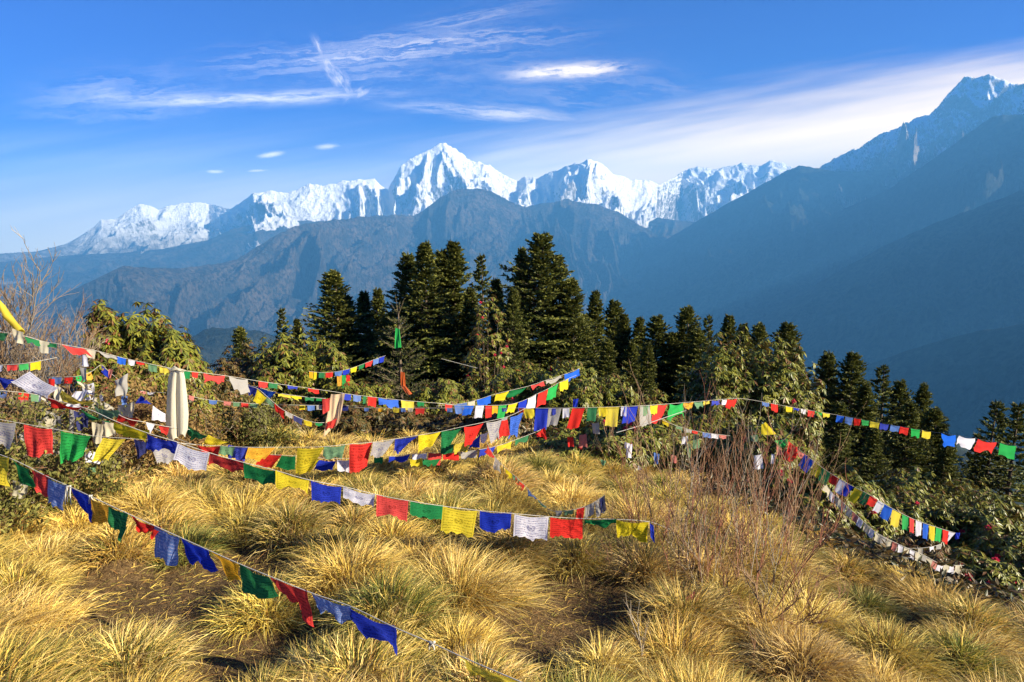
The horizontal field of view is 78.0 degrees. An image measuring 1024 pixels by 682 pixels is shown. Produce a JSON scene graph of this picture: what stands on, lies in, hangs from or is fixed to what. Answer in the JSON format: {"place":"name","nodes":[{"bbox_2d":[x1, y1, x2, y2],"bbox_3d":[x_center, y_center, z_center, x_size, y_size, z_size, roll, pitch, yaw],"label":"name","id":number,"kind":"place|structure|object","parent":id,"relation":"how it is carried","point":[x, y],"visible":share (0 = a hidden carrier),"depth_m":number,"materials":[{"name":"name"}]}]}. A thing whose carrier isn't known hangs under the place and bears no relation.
{"place":"outdoors","nodes":[
{"label":"outdoors","id":0,"kind":"place"},
{"bbox_2d":[188,327,307,372],"bbox_3d":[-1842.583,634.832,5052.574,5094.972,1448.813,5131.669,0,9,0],"label":"hill","id":1,"kind":"structure","parent":0,"point":[214,342],"depth_m":5090.58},
{"bbox_2d":[0,188,666,425],"bbox_3d":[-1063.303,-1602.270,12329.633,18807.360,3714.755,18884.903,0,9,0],"label":"mountain ridge","id":2,"kind":"structure","parent":0,"point":[598,247],"depth_m":14038.98,"materials":[{"name":"stone"}]},
{"bbox_2d":[0,217,693,320],"bbox_3d":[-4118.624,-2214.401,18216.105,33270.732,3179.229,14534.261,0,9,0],"label":"mountain spurs","id":3,"kind":"structure","parent":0,"point":[230,245],"depth_m":18648.60,"materials":[{"name":"stone"}]},
{"bbox_2d":[0,143,793,283],"bbox_3d":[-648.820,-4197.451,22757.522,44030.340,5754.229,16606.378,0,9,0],"label":"snow mountains","id":4,"kind":"structure","parent":0,"point":[422,182],"depth_m":21974.67,"materials":[{"name":"snow"}]},
{"bbox_2d":[256,430,538,472],"bbox_3d":[-1.146,1.188,6.795,3.204,0.325,0.347,-3,9,-16],"label":"prayer flag string","id":5,"kind":"object","parent":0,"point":[286,462],"visible":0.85,"depth_m":6.74,"materials":[{"name":"multicoloured fabric"}]},
{"bbox_2d":[439,375,575,418],"bbox_3d":[0.157,0.839,9.094,2.858,0.340,0.368,-8,12,-44],"label":"prayer flag string","id":6,"kind":"object","parent":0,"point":[550,393],"visible":0.94,"depth_m":8.68,"materials":[{"name":"multicoloured fabric"}]},
{"bbox_2d":[0,348,1023,681],"bbox_3d":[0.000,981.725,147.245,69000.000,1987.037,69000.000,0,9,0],"label":"ground","id":7,"kind":"structure","parent":0,"point":[110,576],"depth_m":3.84,"materials":[{"name":"yellow plant"}]},
{"bbox_2d":[0,300,24,333],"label":"yellow scarf","id":8,"kind":"object","parent":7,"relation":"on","point":[8,317],"visible":0.94,"depth_m":5.47,"materials":[{"name":"fabric"}]},
{"bbox_2d":[0,331,443,409],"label":"prayer flag string","id":9,"kind":"object","parent":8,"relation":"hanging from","point":[240,385],"visible":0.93,"depth_m":6.31,"materials":[{"name":"multicoloured fabric"}]},
{"bbox_2d":[166,366,188,440],"bbox_3d":[-3.027,0.559,5.709,0.207,0.675,0.192,0,9,0],"label":"hanging scarf","id":10,"kind":"object","parent":9,"relation":"hanging from","point":[177,414],"visible":1,"depth_m":5.68,"materials":[{"name":"beige fabric"}]},
{"bbox_2d":[0,225,105,422],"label":"bare tree","id":11,"kind":"object","parent":7,"relation":"on","point":[18,346],"visible":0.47,"depth_m":7.54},
{"bbox_2d":[0,251,111,430],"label":"bare tree","id":12,"kind":"object","parent":7,"relation":"on","point":[73,366],"visible":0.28,"depth_m":7.96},
{"bbox_2d":[0,382,126,503],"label":"bramble","id":13,"kind":"object","parent":7,"relation":"on","point":[43,423],"visible":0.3,"depth_m":5.36,"materials":[{"name":"green plant"}]},
{"bbox_2d":[0,419,195,463],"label":"prayer flag string","id":14,"kind":"object","parent":13,"relation":"hanging from","point":[38,442],"visible":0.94,"depth_m":4.91,"materials":[{"name":"multicoloured fabric"}]},
{"bbox_2d":[0,454,521,681],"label":"prayer flag string","id":15,"kind":"object","parent":13,"relation":"hanging from","point":[166,550],"visible":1,"depth_m":3.23,"materials":[{"name":"multicoloured fabric"}]},
{"bbox_2d":[0,430,134,546],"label":"bramble","id":16,"kind":"object","parent":7,"relation":"on","point":[8,501],"visible":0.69,"depth_m":5.13,"materials":[{"name":"green plant"}]},
{"bbox_2d":[0,367,159,475],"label":"bramble","id":17,"kind":"object","parent":7,"relation":"on","point":[14,411],"visible":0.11,"depth_m":6.37,"materials":[{"name":"green plant"}]},
{"bbox_2d":[78,299,132,372],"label":"rhododendron bush","id":18,"kind":"object","parent":7,"relation":"on","point":[104,310],"visible":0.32,"depth_m":8.90,"materials":[{"name":"green plant"}]},
{"bbox_2d":[0,387,210,500],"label":"bramble","id":19,"kind":"object","parent":7,"relation":"on","point":[66,422],"visible":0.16,"depth_m":6.35,"materials":[{"name":"green plant"}]},
{"bbox_2d":[2,353,219,478],"bbox_3d":[-4.324,0.907,6.866,2.067,1.613,2.002,-3,9,-22],"label":"bramble","id":20,"kind":"object","parent":7,"relation":"on","point":[133,384],"visible":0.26,"depth_m":6.68,"materials":[{"name":"green plant"}]},
{"bbox_2d":[145,410,522,474],"bbox_3d":[-1.573,0.983,6.284,3.799,0.525,0.628,-3,9,-17],"label":"prayer flag string","id":21,"kind":"object","parent":20,"relation":"hanging from","point":[358,456],"visible":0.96,"depth_m":6.06,"materials":[{"name":"multicoloured fabric"}]},
{"bbox_2d":[63,349,167,448],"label":"rhododendron bush","id":22,"kind":"object","parent":7,"relation":"on","point":[106,362],"visible":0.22,"depth_m":8.11,"materials":[{"name":"green plant"}]},
{"bbox_2d":[96,302,170,370],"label":"rhododendron bush","id":23,"kind":"object","parent":7,"relation":"on","point":[135,330],"visible":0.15,"depth_m":9.06,"materials":[{"name":"green plant"}]},
{"bbox_2d":[89,356,212,471],"bbox_3d":[-4.171,0.902,7.309,1.311,1.339,1.669,-5,10,-30],"label":"bramble","id":24,"kind":"object","parent":7,"relation":"on","point":[145,412],"visible":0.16,"depth_m":7.35,"materials":[{"name":"green plant"}]},
{"bbox_2d":[135,318,214,387],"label":"rhododendron bush","id":25,"kind":"object","parent":7,"relation":"on","point":[180,351],"visible":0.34,"depth_m":8.88,"materials":[{"name":"green plant"}]},
{"bbox_2d":[152,379,226,446],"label":"rhododendron bush","id":26,"kind":"object","parent":7,"relation":"on","point":[206,402],"visible":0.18,"depth_m":8.37,"materials":[{"name":"green plant"}]},
{"bbox_2d":[151,393,249,450],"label":"bramble","id":27,"kind":"object","parent":7,"relation":"on","point":[216,429],"visible":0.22,"depth_m":8.20,"materials":[{"name":"green plant"}]},
{"bbox_2d":[205,357,254,406],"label":"rhododendron bush","id":28,"kind":"object","parent":7,"relation":"on","point":[225,387],"visible":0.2,"depth_m":10.48,"materials":[{"name":"green plant"}]},
{"bbox_2d":[214,385,298,448],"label":"bramble","id":29,"kind":"object","parent":7,"relation":"on","point":[256,424],"visible":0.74,"depth_m":8.78,"materials":[{"name":"green plant"}]},
{"bbox_2d":[247,325,323,413],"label":"rhododendron bush","id":30,"kind":"object","parent":7,"relation":"on","point":[273,364],"visible":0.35,"depth_m":11.18,"materials":[{"name":"green plant"}]},
{"bbox_2d":[263,400,318,437],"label":"rhododendron bush","id":31,"kind":"object","parent":7,"relation":"on","point":[295,411],"visible":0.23,"depth_m":9.68,"materials":[{"name":"green plant"}]},
{"bbox_2d":[278,337,353,420],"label":"rhododendron bush","id":32,"kind":"object","parent":7,"relation":"on","point":[330,361],"visible":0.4,"depth_m":11.20,"materials":[{"name":"green plant"}]},
{"bbox_2d":[296,268,383,397],"bbox_3d":[-6.739,2.365,24.469,6.635,10.307,7.542,-4,10,-26],"label":"fir tree","id":33,"kind":"object","parent":7,"relation":"on","point":[334,281],"visible":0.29,"depth_m":23.95,"materials":[{"name":"green plant"}]},
{"bbox_2d":[317,401,392,438],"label":"rhododendron bush","id":34,"kind":"object","parent":7,"relation":"on","point":[354,416],"visible":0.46,"depth_m":10.01,"materials":[{"name":"green plant"}]},
{"bbox_2d":[316,379,398,430],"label":"rhododendron bush","id":35,"kind":"object","parent":7,"relation":"on","point":[354,388],"visible":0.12,"depth_m":10.91,"materials":[{"name":"green plant"}]},
{"bbox_2d":[360,295,439,407],"bbox_3d":[-1.920,0.835,11.743,2.075,3.468,2.067,-7,11,-41],"label":"young fir","id":36,"kind":"object","parent":7,"relation":"on","point":[399,389],"visible":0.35,"depth_m":11.70,"materials":[{"name":"green plant"}]},
{"bbox_2d":[371,404,430,439],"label":"rhododendron bush","id":37,"kind":"object","parent":7,"relation":"on","point":[418,421],"visible":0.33,"depth_m":9.98,"materials":[{"name":"green plant"}]},
{"bbox_2d":[365,252,460,408],"bbox_3d":[-3.725,2.071,24.742,6.586,11.117,5.793,0,9,-3],"label":"fir tree","id":38,"kind":"object","parent":7,"relation":"on","point":[404,265],"visible":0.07,"depth_m":23.93,"materials":[{"name":"green plant"}]},
{"bbox_2d":[374,239,477,413],"bbox_3d":[-3.174,1.733,23.685,8.073,10.971,7.196,-3,9,-21],"label":"fir tree","id":39,"kind":"object","parent":7,"relation":"on","point":[431,311],"visible":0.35,"depth_m":23.07,"materials":[{"name":"green plant"}]},
{"bbox_2d":[400,378,469,427],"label":"rhododendron bush","id":40,"kind":"object","parent":7,"relation":"on","point":[445,391],"visible":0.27,"depth_m":11.09,"materials":[{"name":"green plant"}]},
{"bbox_2d":[420,406,486,439],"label":"rhododendron bush","id":41,"kind":"object","parent":7,"relation":"on","point":[442,417],"visible":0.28,"depth_m":10.02,"materials":[{"name":"green plant"}]},
{"bbox_2d":[432,240,484,379],"bbox_3d":[-2.578,2.062,27.053,5.990,12.754,6.158,-1,9,-8],"label":"fir tree","id":42,"kind":"object","parent":7,"relation":"on","point":[453,253],"visible":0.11,"depth_m":25.90,"materials":[{"name":"green plant"}]},
{"bbox_2d":[451,285,490,398],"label":"fir tree","id":43,"kind":"object","parent":7,"relation":"on","point":[470,300],"visible":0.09,"depth_m":25.04,"materials":[{"name":"green plant"}]},
{"bbox_2d":[457,288,511,394],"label":"rhododendron bush","id":44,"kind":"object","parent":7,"relation":"on","point":[469,356],"visible":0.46,"depth_m":16.98,"materials":[{"name":"green plant"}]},
{"bbox_2d":[463,399,539,441],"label":"rhododendron bush","id":45,"kind":"object","parent":7,"relation":"on","point":[526,425],"visible":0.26,"depth_m":9.84,"materials":[{"name":"green plant"}]},
{"bbox_2d":[486,287,535,400],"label":"fir tree","id":46,"kind":"object","parent":7,"relation":"on","point":[514,331],"visible":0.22,"depth_m":20.05,"materials":[{"name":"green plant"}]},
{"bbox_2d":[487,361,560,424],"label":"rhododendron bush","id":47,"kind":"object","parent":7,"relation":"on","point":[518,379],"visible":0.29,"depth_m":11.83,"materials":[{"name":"green plant"}]},
{"bbox_2d":[37,420,1023,621],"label":"undergrowth","id":48,"kind":"object","parent":7,"relation":"on","point":[878,551],"depth_m":6.09,"materials":[{"name":"green plant"}]},
{"bbox_2d":[457,232,626,420],"bbox_3d":[0.698,1.773,23.510,10.090,11.565,9.479,0,9,-2],"label":"fir tree","id":49,"kind":"object","parent":7,"relation":"on","point":[541,284],"visible":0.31,"depth_m":21.91,"materials":[{"name":"green plant"}]},
{"bbox_2d":[485,443,605,517],"bbox_3d":[0.113,1.293,6.061,0.342,0.229,2.038,-5,10,-31],"label":"prayer flag string","id":50,"kind":"object","parent":7,"relation":"on","point":[589,509],"visible":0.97,"depth_m":5.31,"materials":[{"name":"multicoloured fabric"}]},
{"bbox_2d":[524,424,590,460],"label":"rhododendron bush","id":51,"kind":"object","parent":7,"relation":"on","point":[556,440],"visible":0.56,"depth_m":8.87,"materials":[{"name":"green plant"}]},
{"bbox_2d":[534,277,601,420],"bbox_3d":[2.001,2.550,22.504,5.038,9.668,5.727,1,9,10],"label":"fir tree","id":52,"kind":"object","parent":7,"relation":"on","point":[573,290],"visible":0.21,"depth_m":21.98,"materials":[{"name":"green plant"}]},
{"bbox_2d":[533,357,604,430],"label":"rhododendron bush","id":53,"kind":"object","parent":7,"relation":"on","point":[588,394],"visible":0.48,"depth_m":11.28,"materials":[{"name":"green plant"}]},
{"bbox_2d":[586,289,612,385],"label":"fir tree","id":54,"kind":"object","parent":7,"relation":"on","point":[594,309],"visible":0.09,"depth_m":24.98,"materials":[{"name":"green plant"}]},
{"bbox_2d":[575,373,639,420],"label":"rhododendron bush","id":55,"kind":"object","parent":7,"relation":"on","point":[615,395],"visible":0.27,"depth_m":11.61,"materials":[{"name":"green plant"}]},
{"bbox_2d":[575,417,661,471],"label":"rhododendron bush","id":56,"kind":"object","parent":7,"relation":"on","point":[593,448],"visible":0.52,"depth_m":8.81,"materials":[{"name":"green plant"}]},
{"bbox_2d":[612,312,639,380],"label":"fir tree","id":57,"kind":"object","parent":7,"relation":"on","point":[623,337],"visible":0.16,"depth_m":25.99,"materials":[{"name":"green plant"}]},
{"bbox_2d":[632,342,661,404],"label":"fir tree","id":58,"kind":"object","parent":7,"relation":"on","point":[649,367],"visible":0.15,"depth_m":22.04,"materials":[{"name":"green plant"}]},
{"bbox_2d":[635,314,682,416],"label":"fir tree","id":59,"kind":"object","parent":7,"relation":"on","point":[656,334],"visible":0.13,"depth_m":24.92,"materials":[{"name":"green plant"}]},
{"bbox_2d":[589,379,738,551],"bbox_3d":[1.245,0.999,5.442,1.138,1.539,1.486,0,9,0],"label":"bare shrub","id":60,"kind":"object","parent":7,"relation":"on","point":[638,479],"visible":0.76,"depth_m":5.17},
{"bbox_2d":[621,414,711,476],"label":"rhododendron bush","id":61,"kind":"object","parent":7,"relation":"on","point":[660,427],"visible":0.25,"depth_m":9.24,"materials":[{"name":"green plant"}]},
{"bbox_2d":[654,331,687,411],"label":"fir tree","id":62,"kind":"object","parent":7,"relation":"on","point":[675,345],"visible":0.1,"depth_m":24.88,"materials":[{"name":"green plant"}]},
{"bbox_2d":[659,305,710,409],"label":"fir tree","id":63,"kind":"object","parent":7,"relation":"on","point":[686,314],"visible":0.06,"depth_m":24.91,"materials":[{"name":"green plant"}]},
{"bbox_2d":[661,327,713,419],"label":"fir tree","id":64,"kind":"object","parent":7,"relation":"on","point":[696,339],"visible":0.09,"depth_m":23.98,"materials":[{"name":"green plant"}]},
{"bbox_2d":[620,361,784,598],"bbox_3d":[1.250,0.990,4.187,1.092,1.698,1.397,0,9,0],"label":"bare shrub","id":65,"kind":"object","parent":7,"relation":"on","point":[697,517],"visible":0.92,"depth_m":4.24,"materials":[{"name":"plant"}]},
{"bbox_2d":[0,372,668,542],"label":"prayer flag string","id":66,"kind":"object","parent":65,"relation":"hanging from","point":[463,522],"visible":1,"depth_m":4.25,"materials":[{"name":"multicoloured fabric"}]},
{"bbox_2d":[684,408,756,494],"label":"rhododendron bush","id":67,"kind":"object","parent":7,"relation":"on","point":[726,428],"visible":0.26,"depth_m":9.51,"materials":[{"name":"green plant"}]},
{"bbox_2d":[690,332,752,424],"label":"rhododendron bush","id":68,"kind":"object","parent":7,"relation":"on","point":[724,374],"visible":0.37,"depth_m":11.42,"materials":[{"name":"green plant"}]},
{"bbox_2d":[688,326,805,439],"bbox_3d":[4.529,1.851,12.352,2.333,4.346,2.369,0,9,3],"label":"rhododendron bush","id":69,"kind":"object","parent":7,"relation":"on","point":[743,395],"visible":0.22,"depth_m":11.47,"materials":[{"name":"green plant"}]},
{"bbox_2d":[677,391,848,614],"bbox_3d":[1.621,1.058,4.157,0.990,1.523,1.122,4,9,24],"label":"bare shrub","id":70,"kind":"object","parent":7,"relation":"on","point":[769,532],"visible":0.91,"depth_m":4.22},
{"bbox_2d":[722,412,823,499],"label":"rhododendron bush","id":71,"kind":"object","parent":7,"relation":"on","point":[777,428],"visible":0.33,"depth_m":8.80,"materials":[{"name":"green plant"}]},
{"bbox_2d":[734,332,811,430],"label":"rhododendron bush","id":72,"kind":"object","parent":7,"relation":"on","point":[759,358],"visible":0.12,"depth_m":11.60,"materials":[{"name":"green plant"}]},
{"bbox_2d":[714,539,852,632],"bbox_3d":[1.717,1.525,3.838,0.978,0.616,0.595,0,9,0],"label":"bare shrub","id":73,"kind":"object","parent":7,"relation":"on","point":[747,575],"visible":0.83,"depth_m":3.84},
{"bbox_2d":[693,404,875,579],"bbox_3d":[2.034,1.142,4.802,1.268,1.389,1.164,0,9,0],"label":"bare shrub","id":74,"kind":"object","parent":7,"relation":"on","point":[755,520],"visible":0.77,"depth_m":4.92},
{"bbox_2d":[753,350,828,464],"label":"rhododendron bush","id":75,"kind":"object","parent":7,"relation":"on","point":[800,399],"visible":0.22,"depth_m":11.35,"materials":[{"name":"green plant"}]},
{"bbox_2d":[348,398,1019,459],"bbox_3d":[2.600,1.362,8.030,9.081,1.244,3.800,-3,9,-22],"label":"prayer flag string","id":76,"kind":"object","parent":75,"relation":"hanging from","point":[546,417],"visible":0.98,"depth_m":7.92,"materials":[{"name":"multicoloured fabric"}]},
{"bbox_2d":[771,466,856,528],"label":"rhododendron bush","id":77,"kind":"object","parent":7,"relation":"on","point":[835,509],"visible":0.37,"depth_m":8.16,"materials":[{"name":"green plant"}]},
{"bbox_2d":[807,350,873,453],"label":"fir tree","id":78,"kind":"object","parent":7,"relation":"on","point":[828,374],"visible":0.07,"depth_m":26.93,"materials":[{"name":"green plant"}]},
{"bbox_2d":[819,401,864,480],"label":"fir tree","id":79,"kind":"object","parent":7,"relation":"on","point":[836,432],"visible":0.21,"depth_m":22.02,"materials":[{"name":"green plant"}]},
{"bbox_2d":[820,351,890,467],"bbox_3d":[14.302,6.327,26.870,7.148,12.066,6.288,-3,9,-17],"label":"fir tree","id":80,"kind":"object","parent":7,"relation":"on","point":[853,367],"visible":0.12,"depth_m":25.98,"materials":[{"name":"green plant"}]},
{"bbox_2d":[821,381,891,481],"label":"fir tree","id":81,"kind":"object","parent":7,"relation":"on","point":[865,395],"visible":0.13,"depth_m":25.01,"materials":[{"name":"green plant"}]},
{"bbox_2d":[774,434,954,544],"bbox_3d":[3.950,1.676,7.090,2.156,1.243,0.668,2,9,15],"label":"prayer flag string","id":82,"kind":"object","parent":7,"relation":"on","point":[886,512],"visible":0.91,"depth_m":6.92,"materials":[{"name":"multicoloured fabric"}]},
{"bbox_2d":[833,464,900,532],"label":"rhododendron bush","id":83,"kind":"object","parent":7,"relation":"on","point":[851,476],"visible":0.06,"depth_m":9.49,"materials":[{"name":"green plant"}]},
{"bbox_2d":[851,427,893,487],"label":"fir tree","id":84,"kind":"object","parent":7,"relation":"on","point":[869,472],"visible":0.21,"depth_m":20.01,"materials":[{"name":"green plant"}]},
{"bbox_2d":[849,496,899,547],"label":"rhododendron bush","id":85,"kind":"object","parent":7,"relation":"on","point":[875,522],"visible":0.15,"depth_m":8.70,"materials":[{"name":"green plant"}]},
{"bbox_2d":[868,364,899,468],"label":"fir tree","id":86,"kind":"object","parent":7,"relation":"on","point":[884,385],"visible":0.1,"depth_m":27.06,"materials":[{"name":"green plant"}]},
{"bbox_2d":[881,400,936,489],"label":"fir tree","id":87,"kind":"object","parent":7,"relation":"on","point":[901,443],"visible":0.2,"depth_m":23.01,"materials":[{"name":"green plant"}]},
{"bbox_2d":[877,485,955,550],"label":"rhododendron bush","id":88,"kind":"object","parent":7,"relation":"on","point":[920,510],"visible":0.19,"depth_m":10.28,"materials":[{"name":"green plant"}]},
{"bbox_2d":[869,466,973,530],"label":"rhododendron bush","id":89,"kind":"object","parent":7,"relation":"on","point":[912,481],"visible":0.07,"depth_m":11.53,"materials":[{"name":"green plant"}]},
{"bbox_2d":[890,529,974,592],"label":"rhododendron bush","id":90,"kind":"object","parent":7,"relation":"on","point":[909,540],"visible":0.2,"depth_m":7.93,"materials":[{"name":"green plant"}]},
{"bbox_2d":[905,406,968,500],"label":"fir tree","id":91,"kind":"object","parent":7,"relation":"on","point":[934,416],"visible":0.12,"depth_m":23.96,"materials":[{"name":"green plant"}]},
{"bbox_2d":[892,492,991,547],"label":"rhododendron bush","id":92,"kind":"object","parent":7,"relation":"on","point":[940,502],"visible":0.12,"depth_m":10.33,"materials":[{"name":"green plant"}]},
{"bbox_2d":[920,441,969,504],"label":"fir tree","id":93,"kind":"object","parent":7,"relation":"on","point":[946,457],"visible":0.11,"depth_m":22.02,"materials":[{"name":"green plant"}]},
{"bbox_2d":[926,478,1018,524],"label":"rhododendron bush","id":94,"kind":"object","parent":7,"relation":"on","point":[973,493],"visible":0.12,"depth_m":11.43,"materials":[{"name":"green plant"}]},
{"bbox_2d":[927,542,1023,593],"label":"rhododendron bush","id":95,"kind":"object","parent":7,"relation":"on","point":[984,567],"visible":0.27,"depth_m":7.66,"materials":[{"name":"green plant"}]},
{"bbox_2d":[942,496,1023,555],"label":"rhododendron bush","id":96,"kind":"object","parent":7,"relation":"on","point":[1001,522],"visible":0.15,"depth_m":9.97,"materials":[{"name":"green plant"}]},
{"bbox_2d":[957,399,1023,524],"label":"fir tree","id":97,"kind":"object","parent":7,"relation":"on","point":[999,419],"visible":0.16,"depth_m":24.20,"materials":[{"name":"green plant"}]},
{"bbox_2d":[962,401,1023,526],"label":"fir tree","id":98,"kind":"object","parent":7,"relation":"on","point":[1017,425],"visible":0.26,"depth_m":23.29,"materials":[{"name":"green plant"}]},
{"bbox_2d":[972,531,1023,581],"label":"rhododendron bush","id":99,"kind":"object","parent":7,"relation":"on","point":[1006,551],"visible":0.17,"depth_m":9.10,"materials":[{"name":"green plant"}]},
{"bbox_2d":[0,0,1023,253],"label":"sky","id":100,"kind":"structure","parent":0,"point":[108,108],"materials":[{"name":"blue"}]},
{"bbox_2d":[574,165,918,340],"bbox_3d":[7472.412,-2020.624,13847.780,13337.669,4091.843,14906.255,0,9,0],"label":"wooded ridge","id":101,"kind":"structure","parent":0,"point":[773,217],"depth_m":14914.92,"materials":[{"name":"plant"}]},
{"bbox_2d":[604,114,1023,381],"bbox_3d":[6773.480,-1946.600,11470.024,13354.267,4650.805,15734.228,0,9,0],"label":"wooded ridge","id":102,"kind":"structure","parent":0,"point":[981,164],"depth_m":11872.88,"materials":[{"name":"plant"}]},
{"bbox_2d":[748,188,1023,386],"bbox_3d":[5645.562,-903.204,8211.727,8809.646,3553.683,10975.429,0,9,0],"label":"wooded ridge","id":103,"kind":"structure","parent":0,"point":[961,273],"depth_m":8104.48,"materials":[{"name":"plant"}]},
{"bbox_2d":[821,484,963,573],"bbox_3d":[4.248,2.096,6.895,1.596,1.039,0.539,1,9,9],"label":"prayer flag string","id":104,"kind":"object","parent":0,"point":[859,523],"visible":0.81,"depth_m":6.80,"materials":[{"name":"beige fabric"}]},
{"bbox_2d":[819,74,1023,207],"bbox_3d":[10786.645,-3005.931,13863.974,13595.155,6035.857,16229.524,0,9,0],"label":"rocky peak","id":105,"kind":"structure","parent":0,"point":[968,104],"depth_m":14644.04,"materials":[{"name":"stone"}]},
{"bbox_2d":[826,323,1023,461],"bbox_3d":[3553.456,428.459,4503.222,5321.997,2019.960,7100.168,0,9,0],"label":"dark wooded spur","id":106,"kind":"structure","parent":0,"point":[967,378],"depth_m":4698.40,"materials":[{"name":"plant"}]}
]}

